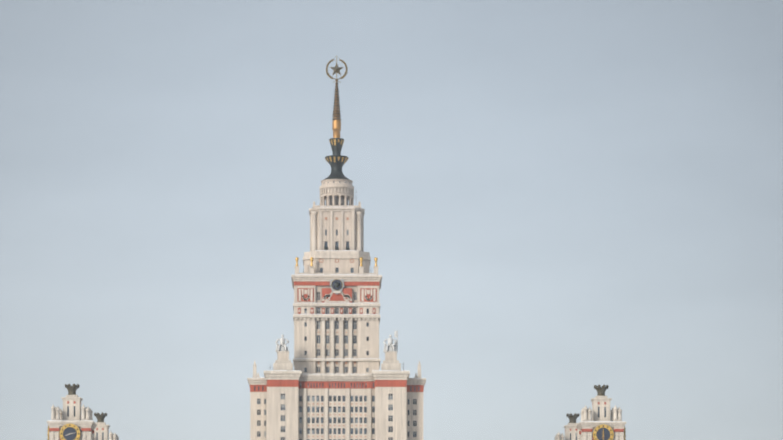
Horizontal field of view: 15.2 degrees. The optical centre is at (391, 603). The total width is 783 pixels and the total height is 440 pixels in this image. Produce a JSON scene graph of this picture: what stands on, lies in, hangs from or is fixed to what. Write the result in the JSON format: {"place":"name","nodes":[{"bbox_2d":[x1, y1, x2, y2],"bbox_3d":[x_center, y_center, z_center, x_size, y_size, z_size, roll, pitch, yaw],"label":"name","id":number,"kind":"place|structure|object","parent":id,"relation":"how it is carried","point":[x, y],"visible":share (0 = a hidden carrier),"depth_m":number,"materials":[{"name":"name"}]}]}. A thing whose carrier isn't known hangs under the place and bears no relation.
{"place":"outdoors","nodes":[
{"label":"outdoors","id":0,"kind":"place"},
{"bbox_2d":[247,171,425,439],"bbox_3d":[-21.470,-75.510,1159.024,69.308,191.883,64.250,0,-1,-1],"label":"skyscraper","id":1,"kind":"structure","parent":0,"point":[334,262],"depth_m":1144.12,"materials":[{"name":"beige stone"}]},
{"bbox_2d":[325,56,348,171],"bbox_3d":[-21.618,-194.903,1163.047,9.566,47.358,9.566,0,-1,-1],"label":"spire","id":2,"kind":"structure","parent":1,"relation":"on","point":[340,160],"depth_m":1161.63,"materials":[{"name":"metal"}]},
{"bbox_2d":[0,0,782,439],"label":"sky","id":3,"kind":"structure","parent":0,"point":[560,199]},
{"bbox_3d":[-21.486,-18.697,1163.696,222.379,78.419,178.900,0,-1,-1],"label":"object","id":4,"kind":"object","parent":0,"visible":0},
{"bbox_2d":[47,384,96,439],"bbox_3d":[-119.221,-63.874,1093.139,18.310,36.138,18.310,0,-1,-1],"label":"clock tower","id":5,"kind":"structure","parent":4,"relation":"on","point":[54,425],"depth_m":1086.13,"materials":[{"name":"beige stone"}]},
{"bbox_2d":[94,412,118,439],"bbox_3d":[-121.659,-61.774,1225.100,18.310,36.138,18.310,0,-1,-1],"label":"clock tower","id":6,"kind":"structure","parent":4,"relation":"on","point":[100,427],"depth_m":1222.15,"materials":[{"name":"beige stone"}]},
{"bbox_2d":[275,334,288,351],"bbox_3d":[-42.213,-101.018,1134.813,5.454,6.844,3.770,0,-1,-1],"label":"sculpture","id":7,"kind":"object","parent":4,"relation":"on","point":[280,347],"visible":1,"depth_m":1134.18,"materials":[{"name":"beige stone"}]},
{"bbox_2d":[383,330,397,351],"bbox_3d":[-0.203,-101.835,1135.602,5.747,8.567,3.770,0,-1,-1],"label":"sculpture","id":8,"kind":"object","parent":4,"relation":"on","point":[389,344],"visible":0.94,"depth_m":1135.29,"materials":[{"name":"beige stone"}]},
{"bbox_2d":[554,413,579,439],"bbox_3d":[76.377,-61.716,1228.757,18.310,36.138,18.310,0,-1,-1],"label":"clock tower","id":9,"kind":"structure","parent":4,"relation":"on","point":[569,427],"depth_m":1225.75,"materials":[{"name":"beige stone"}]},
{"bbox_2d":[576,385,625,439],"bbox_3d":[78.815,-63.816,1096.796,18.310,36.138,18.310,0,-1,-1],"label":"clock tower","id":10,"kind":"structure","parent":4,"relation":"on","point":[597,425],"depth_m":1089.83,"materials":[{"name":"beige stone"}]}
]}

